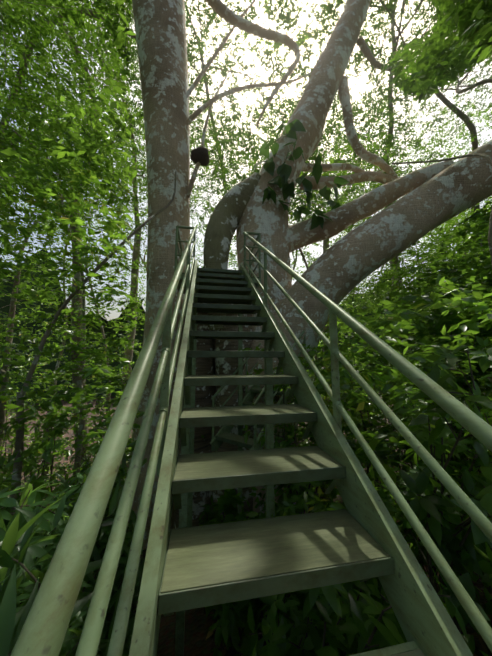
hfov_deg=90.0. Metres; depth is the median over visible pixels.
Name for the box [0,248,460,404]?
distant forest backdrop
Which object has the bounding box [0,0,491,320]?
sky
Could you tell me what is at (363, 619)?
understory shrubs
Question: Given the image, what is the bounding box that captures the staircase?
[11,225,491,655]
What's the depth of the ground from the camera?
2.85 m
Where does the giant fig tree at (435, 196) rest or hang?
on the ground
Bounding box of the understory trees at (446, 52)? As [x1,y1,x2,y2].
[0,0,491,648]
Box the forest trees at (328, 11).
[0,0,491,484]
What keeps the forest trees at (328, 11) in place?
on the ground
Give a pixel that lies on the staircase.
(187, 566)
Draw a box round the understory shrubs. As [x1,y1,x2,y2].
[0,275,491,655]
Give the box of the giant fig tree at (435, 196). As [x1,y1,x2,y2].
[72,0,491,549]
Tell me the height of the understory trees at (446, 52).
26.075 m
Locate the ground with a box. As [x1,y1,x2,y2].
[2,380,491,655]

